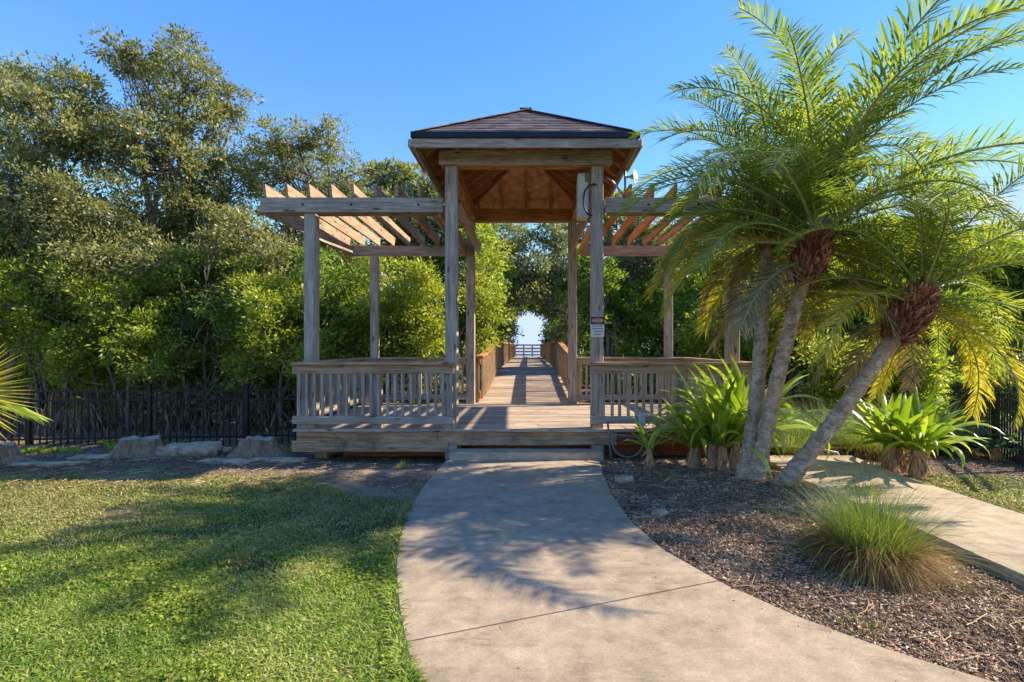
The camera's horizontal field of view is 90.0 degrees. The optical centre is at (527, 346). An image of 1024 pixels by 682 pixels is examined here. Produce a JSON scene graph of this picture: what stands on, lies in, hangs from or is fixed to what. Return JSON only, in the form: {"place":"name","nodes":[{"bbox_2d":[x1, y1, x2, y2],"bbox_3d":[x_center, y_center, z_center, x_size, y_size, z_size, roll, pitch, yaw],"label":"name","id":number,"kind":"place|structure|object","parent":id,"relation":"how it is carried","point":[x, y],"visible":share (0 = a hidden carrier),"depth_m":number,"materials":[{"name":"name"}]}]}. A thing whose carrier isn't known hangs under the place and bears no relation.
{"place":"outdoors","nodes":[
{"label":"outdoors","id":0,"kind":"place"},
{"bbox_2d":[0,466,424,681],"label":"lawn grass","id":1,"kind":"structure","parent":0,"point":[35,621],"depth_m":3.42,"materials":[{"name":"plant"}]},
{"bbox_2d":[21,347,647,370],"bbox_3d":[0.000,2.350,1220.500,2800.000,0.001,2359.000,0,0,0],"label":"water","id":2,"kind":"structure","parent":0,"point":[524,350],"depth_m":279.85,"materials":[{"name":"blue liquid"}]},
{"bbox_2d":[0,376,1023,681],"bbox_3d":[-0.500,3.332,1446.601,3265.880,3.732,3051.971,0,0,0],"label":"ground","id":3,"kind":"structure","parent":0,"point":[380,474],"depth_m":5.42,"materials":[{"name":"soil"}]},
{"bbox_2d":[0,223,32,358],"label":"mangrove bush","id":4,"kind":"object","parent":3,"relation":"on","point":[3,332],"visible":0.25,"depth_m":11.93,"materials":[{"name":"green plant"}]},
{"bbox_2d":[0,441,37,465],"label":"tree stump","id":5,"kind":"object","parent":3,"relation":"on","point":[10,452],"visible":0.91,"depth_m":6.96,"materials":[{"name":"grey plant"}]},
{"bbox_2d":[0,342,52,441],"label":"fan palm","id":6,"kind":"object","parent":3,"relation":"on","point":[15,408],"visible":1,"depth_m":5.05,"materials":[{"name":"green plant"}]},
{"bbox_2d":[4,461,91,467],"bbox_3d":[-6.457,1.592,6.898,1.048,0.063,0.171,0,0,-11],"label":"flat rock","id":7,"kind":"object","parent":3,"relation":"on","point":[41,464],"visible":0.91,"depth_m":6.85,"materials":[{"name":"stone"}]},
{"bbox_2d":[0,247,112,430],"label":"mangrove bush","id":8,"kind":"object","parent":3,"relation":"on","point":[51,328],"visible":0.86,"depth_m":11.42,"materials":[{"name":"green plant"}]},
{"bbox_2d":[0,49,152,431],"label":"mangrove tree","id":9,"kind":"object","parent":3,"relation":"on","point":[58,195],"visible":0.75,"depth_m":12.03,"materials":[{"name":"green plant"}]},
{"bbox_2d":[66,454,112,460],"bbox_3d":[-6.271,1.605,7.351,0.531,0.080,0.297,0,0,-6],"label":"flat rock","id":10,"kind":"object","parent":3,"relation":"on","point":[92,456],"visible":0.82,"depth_m":7.29,"materials":[{"name":"stone"}]},
{"bbox_2d":[0,212,185,428],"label":"mangrove bush","id":11,"kind":"object","parent":3,"relation":"on","point":[147,258],"visible":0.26,"depth_m":11.85,"materials":[{"name":"green plant"}]},
{"bbox_2d":[29,268,212,431],"bbox_3d":[-9.091,0.155,11.537,3.297,3.860,2.151,0,0,10],"label":"mangrove bush","id":12,"kind":"object","parent":3,"relation":"on","point":[144,335],"visible":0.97,"depth_m":11.38,"materials":[{"name":"green plant"}]},
{"bbox_2d":[107,435,164,458],"bbox_3d":[-5.860,1.545,7.821,1.212,0.375,1.124,0,0,0],"label":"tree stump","id":13,"kind":"object","parent":3,"relation":"on","point":[133,446],"visible":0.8,"depth_m":7.54,"materials":[{"name":"grey plant"}]},
{"bbox_2d":[16,438,295,453],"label":"ground cover","id":14,"kind":"object","parent":3,"relation":"on","point":[73,450],"visible":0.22,"depth_m":8.39,"materials":[{"name":"green plant"}]},
{"bbox_2d":[40,21,275,426],"bbox_3d":[-9.648,-3.233,13.520,6.750,10.882,3.638,0,0,0],"label":"mangrove tree","id":15,"kind":"object","parent":3,"relation":"on","point":[151,69],"visible":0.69,"depth_m":13.12,"materials":[{"name":"green plant"}]},
{"bbox_2d":[0,383,357,445],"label":"picket fence","id":16,"kind":"object","parent":3,"relation":"on","point":[29,438],"visible":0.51,"depth_m":9.61,"materials":[{"name":"black metal"}]},
{"bbox_2d":[155,441,222,457],"bbox_3d":[-5.126,1.588,7.807,0.829,0.246,0.497,0,0,-6],"label":"limestone boulder","id":17,"kind":"object","parent":3,"relation":"on","point":[200,448],"visible":0.83,"depth_m":7.63,"materials":[{"name":"grey stone"}]},
{"bbox_2d":[111,242,267,430],"bbox_3d":[-7.890,-0.167,12.159,3.851,4.574,2.219,0,0,0],"label":"mangrove bush","id":18,"kind":"object","parent":3,"relation":"on","point":[188,318],"visible":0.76,"depth_m":11.86,"materials":[{"name":"green plant"}]},
{"bbox_2d":[0,457,434,487],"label":"soil twigs","id":19,"kind":"object","parent":3,"relation":"on","point":[259,464],"visible":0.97,"depth_m":6.41,"materials":[{"name":"brown soil"}]},
{"bbox_2d":[134,195,303,428],"bbox_3d":[-7.279,-0.782,12.323,3.718,5.770,2.318,0,0,0],"label":"mangrove bush","id":20,"kind":"object","parent":3,"relation":"on","point":[235,242],"visible":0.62,"depth_m":12.12,"materials":[{"name":"green plant"}]},
{"bbox_2d":[197,458,255,463],"bbox_3d":[-4.156,1.589,7.045,0.821,0.072,0.206,0,0,0],"label":"flat rock","id":21,"kind":"object","parent":3,"relation":"on","point":[226,460],"visible":0.81,"depth_m":6.99,"materials":[{"name":"stone"}]},
{"bbox_2d":[0,192,515,430],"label":"distant wood","id":22,"kind":"object","parent":3,"relation":"on","point":[195,381],"visible":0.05,"depth_m":12.38,"materials":[{"name":"green plant"}]},
{"bbox_2d":[224,435,294,458],"bbox_3d":[-4.031,1.552,7.742,1.130,0.390,0.811,0,0,0],"label":"tree stump","id":23,"kind":"object","parent":3,"relation":"on","point":[248,447],"visible":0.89,"depth_m":7.60,"materials":[{"name":"grey plant"}]},
{"bbox_2d":[250,457,307,462],"bbox_3d":[-3.566,1.609,7.204,0.909,0.070,0.246,0,0,6],"label":"flat rock","id":24,"kind":"object","parent":3,"relation":"on","point":[281,459],"visible":0.65,"depth_m":7.15,"materials":[{"name":"stone"}]},
{"bbox_2d":[214,269,350,431],"bbox_3d":[-5.663,0.108,11.516,3.577,3.904,2.152,0,0,33],"label":"mangrove bush","id":25,"kind":"object","parent":3,"relation":"on","point":[260,305],"visible":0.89,"depth_m":11.17,"materials":[{"name":"green plant"}]},
{"bbox_2d":[225,111,384,285],"bbox_3d":[-6.283,-1.988,14.285,5.100,8.496,3.285,0,0,0],"label":"mangrove tree","id":26,"kind":"object","parent":3,"relation":"on","point":[284,150],"visible":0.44,"depth_m":13.84,"materials":[{"name":"green plant"}]},
{"bbox_2d":[283,307,385,415],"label":"mangrove bush","id":27,"kind":"object","parent":3,"relation":"on","point":[349,345],"visible":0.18,"depth_m":11.63,"materials":[{"name":"green plant"}]},
{"bbox_2d":[278,243,401,349],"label":"mangrove bush","id":28,"kind":"object","parent":3,"relation":"on","point":[336,296],"visible":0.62,"depth_m":11.58,"materials":[{"name":"green plant"}]},
{"bbox_2d":[319,256,465,402],"bbox_3d":[-3.192,-0.098,11.608,3.790,4.401,2.151,0,0,0],"label":"mangrove bush","id":29,"kind":"object","parent":3,"relation":"on","point":[414,295],"visible":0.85,"depth_m":11.23,"materials":[{"name":"green plant"}]},
{"bbox_2d":[359,310,444,402],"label":"mangrove bush","id":30,"kind":"object","parent":3,"relation":"on","point":[393,354],"visible":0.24,"depth_m":11.56,"materials":[{"name":"green plant"}]},
{"bbox_2d":[373,499,431,681],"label":"lawn grass","id":31,"kind":"structure","parent":3,"relation":"on","point":[400,639],"depth_m":3.02,"materials":[{"name":"plant"}]},
{"bbox_2d":[356,156,501,288],"bbox_3d":[-3.417,-2.099,16.959,5.206,8.650,3.451,0,0,0],"label":"mangrove tree","id":32,"kind":"object","parent":3,"relation":"on","point":[388,177],"visible":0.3,"depth_m":16.68,"materials":[{"name":"green plant"}]},
{"bbox_2d":[416,224,517,377],"bbox_3d":[-2.135,-1.132,17.218,3.856,6.824,3.006,0,0,32],"label":"mangrove tree","id":33,"kind":"object","parent":3,"relation":"on","point":[462,279],"visible":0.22,"depth_m":16.75,"materials":[{"name":"green plant"}]},
{"bbox_2d":[433,223,522,402],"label":"mangrove bush","id":34,"kind":"object","parent":3,"relation":"on","point":[483,281],"visible":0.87,"depth_m":12.83,"materials":[{"name":"green plant"}]},
{"bbox_2d":[0,383,990,437],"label":"bare stems","id":35,"kind":"object","parent":3,"relation":"on","point":[78,424],"visible":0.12,"depth_m":11.29,"materials":[{"name":"brown plant"}]},
{"bbox_2d":[292,403,708,457],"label":"deck","id":36,"kind":"structure","parent":3,"relation":"on","point":[524,424],"depth_m":7.43,"materials":[{"name":"brown wood"}]},
{"bbox_2d":[302,357,371,415],"bbox_3d":[-3.292,0.815,9.080,0.215,1.170,3.160,0,0,0],"label":"railing","id":37,"kind":"object","parent":36,"relation":"attached to","point":[350,383],"visible":0.26,"depth_m":9.04,"materials":[{"name":"beige wood"}]},
{"bbox_2d":[260,184,465,428],"bbox_3d":[-2.558,-0.417,9.140,2.645,3.835,3.560,0,0,0],"label":"pergola","id":38,"kind":"object","parent":36,"relation":"on","point":[315,210],"visible":0.85,"depth_m":7.57,"materials":[{"name":"brown wood"}]},
{"bbox_2d":[291,362,453,428],"bbox_3d":[-2.235,0.815,7.446,2.330,1.170,0.221,0,0,0],"label":"railing","id":39,"kind":"object","parent":36,"relation":"attached to","point":[376,418],"visible":0.98,"depth_m":7.39,"materials":[{"name":"beige wood"}]},
{"bbox_2d":[369,357,468,402],"bbox_3d":[-2.290,0.815,10.741,2.140,1.170,0.221,0,0,0],"label":"railing","id":40,"kind":"object","parent":36,"relation":"attached to","point":[462,363],"visible":0.3,"depth_m":10.68,"materials":[{"name":"beige wood"}]},
{"bbox_2d":[607,422,611,459],"bbox_3d":[1.166,1.380,7.316,0.089,0.603,0.035,0,0,31],"label":"conduit pipe","id":41,"kind":"object","parent":36,"relation":"attached to","point":[609,440],"visible":0.85,"depth_m":7.31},
{"bbox_2d":[577,357,682,402],"bbox_3d":[2.160,0.815,10.741,2.280,1.170,0.221,0,0,0],"label":"railing","id":42,"kind":"object","parent":36,"relation":"attached to","point":[585,361],"visible":0.28,"depth_m":10.68,"materials":[{"name":"beige wood"}]},
{"bbox_2d":[590,362,751,428],"bbox_3d":[2.120,0.815,7.446,2.440,1.170,0.221,0,0,0],"label":"railing","id":43,"kind":"object","parent":36,"relation":"attached to","point":[599,370],"visible":0.55,"depth_m":7.38,"materials":[{"name":"beige wood"}]},
{"bbox_2d":[638,413,645,425],"bbox_3d":[1.630,1.050,7.314,0.090,0.180,0.112,0,0,0],"label":"junction box","id":44,"kind":"object","parent":43,"relation":"attached to","point":[642,419],"visible":0.8,"depth_m":7.26,"materials":[{"name":"grey plastic"}]},
{"bbox_2d":[611,426,650,457],"bbox_3d":[1.468,1.361,7.269,0.574,0.448,0.093,0,0,-6],"label":"conduit loop","id":45,"kind":"object","parent":44,"relation":"attached to","point":[623,456],"visible":0.91,"depth_m":7.25,"materials":[{"name":"grey plastic"}]},
{"bbox_2d":[582,184,786,403],"bbox_3d":[2.462,-0.415,9.140,2.675,3.830,3.560,0,0,0],"label":"pergola","id":46,"kind":"object","parent":36,"relation":"on","point":[612,207],"visible":0.31,"depth_m":9.05,"materials":[{"name":"brown wood"}]},
{"bbox_2d":[605,169,637,196],"bbox_3d":[1.429,-2.334,7.676,0.531,0.671,0.180,0,0,-19],"label":"satellite dish","id":47,"kind":"object","parent":46,"relation":"attached to","point":[634,175],"visible":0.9,"depth_m":7.72,"materials":[{"name":"metal"}]},
{"bbox_2d":[681,357,748,404],"bbox_3d":[3.288,0.815,9.080,0.215,1.170,3.160,0,0,0],"label":"railing","id":48,"kind":"object","parent":36,"relation":"attached to","point":[687,359],"visible":0.08,"depth_m":9.61,"materials":[{"name":"beige wood"}]},
{"bbox_2d":[0,263,1001,425],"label":"undergrowth","id":49,"kind":"object","parent":3,"relation":"on","point":[699,347],"visible":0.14,"depth_m":12.56,"materials":[{"name":"green plant"}]},
{"bbox_2d":[465,223,553,351],"bbox_3d":[-0.964,-2.191,26.081,4.640,8.978,3.808,0,0,0],"label":"mangrove tree","id":50,"kind":"object","parent":3,"relation":"on","point":[520,289],"visible":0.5,"depth_m":25.62,"materials":[{"name":"green plant"}]},
{"bbox_2d":[0,426,1023,491],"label":"leaf litter","id":51,"kind":"object","parent":3,"relation":"on","point":[413,465],"visible":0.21,"depth_m":7.15,"materials":[{"name":"brown plant"}]},
{"bbox_2d":[496,300,537,346],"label":"mangrove tree","id":52,"kind":"object","parent":3,"relation":"on","point":[525,308],"visible":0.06,"depth_m":34.66,"materials":[{"name":"green plant"}]},
{"bbox_2d":[408,107,642,459],"bbox_3d":[-0.035,-1.146,9.130,3.200,5.592,4.410,0,0,0],"label":"gazebo","id":53,"kind":"object","parent":3,"relation":"on","point":[525,164],"visible":0.95,"depth_m":7.51,"materials":[{"name":"brown wood"}]},
{"bbox_2d":[576,173,588,220],"bbox_3d":[0.820,-2.230,7.635,0.170,0.660,0.290,0,0,0],"label":"cabinet","id":54,"kind":"object","parent":53,"relation":"attached to","point":[582,181],"visible":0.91,"depth_m":7.53,"materials":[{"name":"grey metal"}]},
{"bbox_2d":[591,317,603,336],"bbox_3d":[1.010,-0.280,7.435,0.196,0.290,0.010,0,0,0],"label":"warning sign","id":55,"kind":"object","parent":53,"relation":"attached to","point":[597,330],"visible":1,"depth_m":7.43,"materials":[{"name":"white metal"}]},
{"bbox_2d":[475,356,578,402],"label":"boardwalk","id":56,"kind":"structure","parent":3,"relation":"on","point":[527,379],"depth_m":13.91,"materials":[{"name":"brown wood"}]},
{"bbox_2d":[475,342,515,401],"bbox_3d":[-1.065,0.645,26.160,0.221,1.609,30.601,0,0,0],"label":"handrail","id":57,"kind":"object","parent":56,"relation":"attached to","point":[495,361],"visible":0.66,"depth_m":12.88,"materials":[{"name":"orange wood"}]},
{"bbox_2d":[515,344,540,355],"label":"railing","id":58,"kind":"object","parent":56,"relation":"attached to","point":[523,348],"visible":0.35,"depth_m":41.88,"materials":[{"name":"grey wood"}]},
{"bbox_2d":[540,342,581,402],"bbox_3d":[1.044,0.645,26.160,0.217,1.609,30.601,0,0,0],"label":"handrail","id":59,"kind":"object","parent":56,"relation":"attached to","point":[554,354],"visible":0.73,"depth_m":15.36,"materials":[{"name":"orange wood"}]},
{"bbox_2d":[450,449,603,462],"bbox_3d":[-0.020,1.548,7.242,2.140,0.145,0.285,0,0,0],"label":"entry step","id":60,"kind":"object","parent":3,"relation":"on","point":[526,454],"visible":0.8,"depth_m":7.10,"materials":[{"name":"concrete"}]},
{"bbox_2d":[527,294,563,344],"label":"mangrove tree","id":61,"kind":"object","parent":3,"relation":"on","point":[548,321],"visible":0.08,"depth_m":35.00,"materials":[{"name":"green plant"}]},
{"bbox_2d":[524,223,587,356],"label":"mangrove tree","id":62,"kind":"object","parent":3,"relation":"on","point":[558,266],"visible":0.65,"depth_m":26.34,"materials":[{"name":"green plant"}]},
{"bbox_2d":[553,241,648,383],"bbox_3d":[2.316,-0.548,17.171,2.995,5.704,3.178,0,0,40],"label":"mangrove tree","id":63,"kind":"object","parent":3,"relation":"on","point":[616,310],"visible":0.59,"depth_m":16.68,"materials":[{"name":"green plant"}]},
{"bbox_2d":[588,259,663,383],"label":"bush","id":64,"kind":"object","parent":3,"relation":"on","point":[625,282],"visible":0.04,"depth_m":19.09,"materials":[{"name":"green plant"}]},
{"bbox_2d":[560,187,697,392],"bbox_3d":[3.619,-1.747,17.906,4.588,8.046,2.958,0,0,33],"label":"mangrove tree","id":65,"kind":"object","parent":3,"relation":"on","point":[635,263],"visible":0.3,"depth_m":17.48,"materials":[{"name":"green plant"}]},
{"bbox_2d":[620,414,686,468],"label":"spider lily","id":66,"kind":"object","parent":3,"relation":"on","point":[649,462],"visible":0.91,"depth_m":6.71,"materials":[{"name":"green plant"}]},
{"bbox_2d":[651,508,668,518],"bbox_3d":[1.217,1.554,4.752,0.168,0.072,0.122,0,0,-40],"label":"pale stone","id":67,"kind":"object","parent":3,"relation":"on","point":[658,513],"visible":0.82,"depth_m":4.72,"materials":[{"name":"stone"}]},
{"bbox_2d":[628,286,723,355],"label":"bush","id":68,"kind":"object","parent":3,"relation":"on","point":[649,316],"visible":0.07,"depth_m":17.10,"materials":[{"name":"green plant"}]},
{"bbox_2d":[638,218,718,339],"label":"bush","id":69,"kind":"object","parent":3,"relation":"on","point":[695,277],"visible":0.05,"depth_m":19.55,"materials":[{"name":"green plant"}]},
{"bbox_2d":[639,390,740,468],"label":"spider lily","id":70,"kind":"object","parent":3,"relation":"on","point":[694,459],"visible":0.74,"depth_m":6.60,"materials":[{"name":"green plant"}]},
{"bbox_2d":[638,365,801,477],"bbox_3d":[2.525,0.924,6.440,1.924,1.471,2.060,0,0,-33],"label":"spider lily","id":71,"kind":"object","parent":3,"relation":"on","point":[723,437],"visible":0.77,"depth_m":6.36,"materials":[{"name":"green plant"}]},
{"bbox_2d":[695,239,757,318],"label":"tree","id":72,"kind":"object","parent":3,"relation":"on","point":[706,277],"visible":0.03,"depth_m":16.59,"materials":[{"name":"green plant"}]},
{"bbox_2d":[639,350,834,464],"bbox_3d":[2.805,0.861,6.585,2.199,1.632,2.335,0,0,-28],"label":"spider lily","id":73,"kind":"object","parent":3,"relation":"on","point":[738,386],"visible":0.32,"depth_m":6.50,"materials":[{"name":"green plant"}]},
{"bbox_2d":[702,394,815,452],"bbox_3d":[3.467,1.376,8.222,2.492,1.565,2.586,0,0,0],"label":"grass mound","id":74,"kind":"object","parent":3,"relation":"on","point":[787,423],"depth_m":7.84,"materials":[{"name":"green plant"}]},
{"bbox_2d":[546,268,1023,425],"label":"distant wood","id":75,"kind":"object","parent":3,"relation":"on","point":[639,344],"visible":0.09,"depth_m":16.43,"materials":[{"name":"green plant"}]},
{"bbox_2d":[740,268,847,424],"bbox_3d":[6.423,0.006,12.197,2.900,4.258,2.579,0,0,0],"label":"bush","id":76,"kind":"object","parent":3,"relation":"on","point":[772,324],"visible":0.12,"depth_m":11.94,"materials":[{"name":"green plant"}]},
{"bbox_2d":[627,26,964,478],"bbox_3d":[2.833,-0.672,6.351,3.186,4.807,3.131,0,0,0],"label":"palm tree","id":77,"kind":"object","parent":3,"relation":"on","point":[756,394],"visible":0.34,"depth_m":5.87,"materials":[{"name":"green plant"}]},
{"bbox_2d":[600,458,1023,681],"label":"mulch","id":78,"kind":"object","parent":3,"relation":"on","point":[988,659],"depth_m":3.42,"materials":[{"name":"brown wood"}]},
{"bbox_2d":[614,475,634,483],"bbox_3d":[1.128,1.566,5.999,0.243,0.096,0.172,0,0,0],"label":"pale stone","id":79,"kind":"object","parent":78,"relation":"on","point":[624,478],"visible":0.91,"depth_m":5.93,"materials":[{"name":"stone"}]},
{"bbox_2d":[770,407,861,457],"bbox_3d":[3.884,1.412,7.629,1.869,1.045,1.888,0,0,0],"label":"grass mound","id":80,"kind":"object","parent":3,"relation":"on","point":[797,441],"depth_m":7.33,"materials":[{"name":"green plant"}]},
{"bbox_2d":[615,0,1023,480],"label":"palm tree","id":81,"kind":"object","parent":3,"relation":"on","point":[816,194],"visible":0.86,"depth_m":5.20,"materials":[{"name":"green plant"}]},
{"bbox_2d":[786,329,879,421],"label":"ferny shrub","id":82,"kind":"object","parent":3,"relation":"on","point":[828,386],"visible":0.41,"depth_m":10.13,"materials":[{"name":"green plant"}]},
{"bbox_2d":[816,290,887,417],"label":"bush","id":83,"kind":"object","parent":3,"relation":"on","point":[863,319],"visible":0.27,"depth_m":11.07,"materials":[{"name":"green plant"}]},
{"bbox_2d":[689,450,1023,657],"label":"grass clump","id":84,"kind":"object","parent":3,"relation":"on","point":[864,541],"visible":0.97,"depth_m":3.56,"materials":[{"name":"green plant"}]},
{"bbox_2d":[777,390,940,463],"bbox_3d":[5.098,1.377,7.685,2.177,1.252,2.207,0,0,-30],"label":"grass mound","id":85,"kind":"object","parent":3,"relation":"on","point":[871,451],"depth_m":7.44,"materials":[{"name":"green plant"}]},
{"bbox_2d":[834,610,887,639],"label":"weed tuft","id":86,"kind":"object","parent":3,"relation":"on","point":[870,625],"visible":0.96,"depth_m":2.92,"materials":[{"name":"green plant"}]},
{"bbox_2d":[838,476,897,498],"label":"weed tuft","id":87,"kind":"object","parent":3,"relation":"on","point":[870,489],"visible":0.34,"depth_m":5.31,"materials":[{"name":"green plant"}]},
{"bbox_2d":[829,210,938,287],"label":"tree","id":88,"kind":"object","parent":3,"relation":"on","point":[871,217],"visible":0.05,"depth_m":13.35,"materials":[{"name":"green plant"}]},
{"bbox_2d":[757,134,1023,486],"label":"palm tree","id":89,"kind":"object","parent":3,"relation":"on","point":[919,301],"visible":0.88,"depth_m":5.32,"materials":[{"name":"green plant"}]},
{"bbox_2d":[846,344,960,415],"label":"ferny shrub","id":90,"kind":"object","parent":3,"relation":"on","point":[937,373],"visible":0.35,"depth_m":9.20,"materials":[{"name":"green plant"}]},
{"bbox_2d":[836,385,984,473],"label":"spider lily","id":91,"kind":"object","parent":3,"relation":"on","point":[891,457],"visible":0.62,"depth_m":6.47,"materials":[{"name":"green plant"}]},
{"bbox_2d":[845,381,1003,478],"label":"spider lily","id":92,"kind":"object","parent":3,"relation":"on","point":[918,463],"visible":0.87,"depth_m":6.15,"materials":[{"name":"green plant"}]},
{"bbox_2d":[835,391,1014,459],"bbox_3d":[6.304,1.378,8.242,2.607,1.573,2.633,0,0,0],"label":"grass mound","id":93,"kind":"object","parent":3,"relation":"on","point":[941,452],"depth_m":7.79,"materials":[{"name":"green plant"}]},
{"bbox_2d":[913,287,987,376],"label":"bush","id":94,"kind":"object","parent":3,"relation":"on","point":[954,352],"visible":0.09,"depth_m":11.07,"materials":[{"name":"green plant"}]},
{"bbox_2d":[923,361,1012,433],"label":"ferny shrub","id":95,"kind":"object","parent":3,"relation":"on","point":[958,378],"visible":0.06,"depth_m":10.22,"materials":[{"name":"green plant"}]},
{"bbox_2d":[943,429,1000,459],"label":"rosette plant","id":96,"kind":"object","parent":3,"relation":"on","point":[964,449],"visible":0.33,"depth_m":7.56,"materials":[{"name":"green plant"}]},
{"bbox_2d":[934,218,1023,381],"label":"tree","id":97,"kind":"object","parent":3,"relation":"on","point":[988,247],"visible":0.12,"depth_m":12.73,"materials":[{"name":"green plant"}]},
{"bbox_2d":[948,378,1023,466],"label":"picket fence","id":98,"kind":"object","parent":3,"relation":"on","point":[958,388],"visible":0.31,"depth_m":7.72,"materials":[{"name":"black metal"}]},
{"bbox_2d":[957,423,1020,460],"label":"rosette plant","id":99,"kind":"object","parent":3,"relation":"on","point":[995,454],"visible":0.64,"depth_m":7.19,"materials":[{"name":"green plant"}]},
{"bbox_2d":[967,236,1023,426],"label":"tree","id":100,"kind":"object","parent":3,"relation":"on","point":[1018,279],"visible":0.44,"depth_m":11.96,"materials":[{"name":"green plant"}]},
{"bbox_2d":[968,351,1023,429],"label":"clipped shrub","id":101,"kind":"object","parent":3,"relation":"on","point":[1010,384],"visible":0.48,"depth_m":7.66,"materials":[{"name":"green plant"}]},
{"bbox_2d":[991,429,1022,458],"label":"rosette plant","id":102,"kind":"object","parent":3,"relation":"on","point":[1012,449],"visible":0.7,"depth_m":7.01,"materials":[{"name":"green plant"}]},
{"bbox_2d":[0,0,1023,346],"label":"sky","id":103,"kind":"structure","parent":0,"point":[396,68],"materials":[{"name":"blue"}]},
{"bbox_2d":[395,460,993,681],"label":"concrete path","id":104,"kind":"structure","parent":0,"point":[477,570],"depth_m":3.13,"materials":[{"name":"beige concrete"}]},
{"bbox_2d":[769,455,1023,587],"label":"side path","id":105,"kind":"structure","parent":0,"point":[997,524],"depth_m":4.66,"materials":[{"name":"concrete"}]},
{"bbox_2d":[908,472,1023,513],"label":"lawn grass","id":106,"kind":"structure","parent":0,"point":[986,481],"depth_m":5.76,"materials":[{"name":"grass"}]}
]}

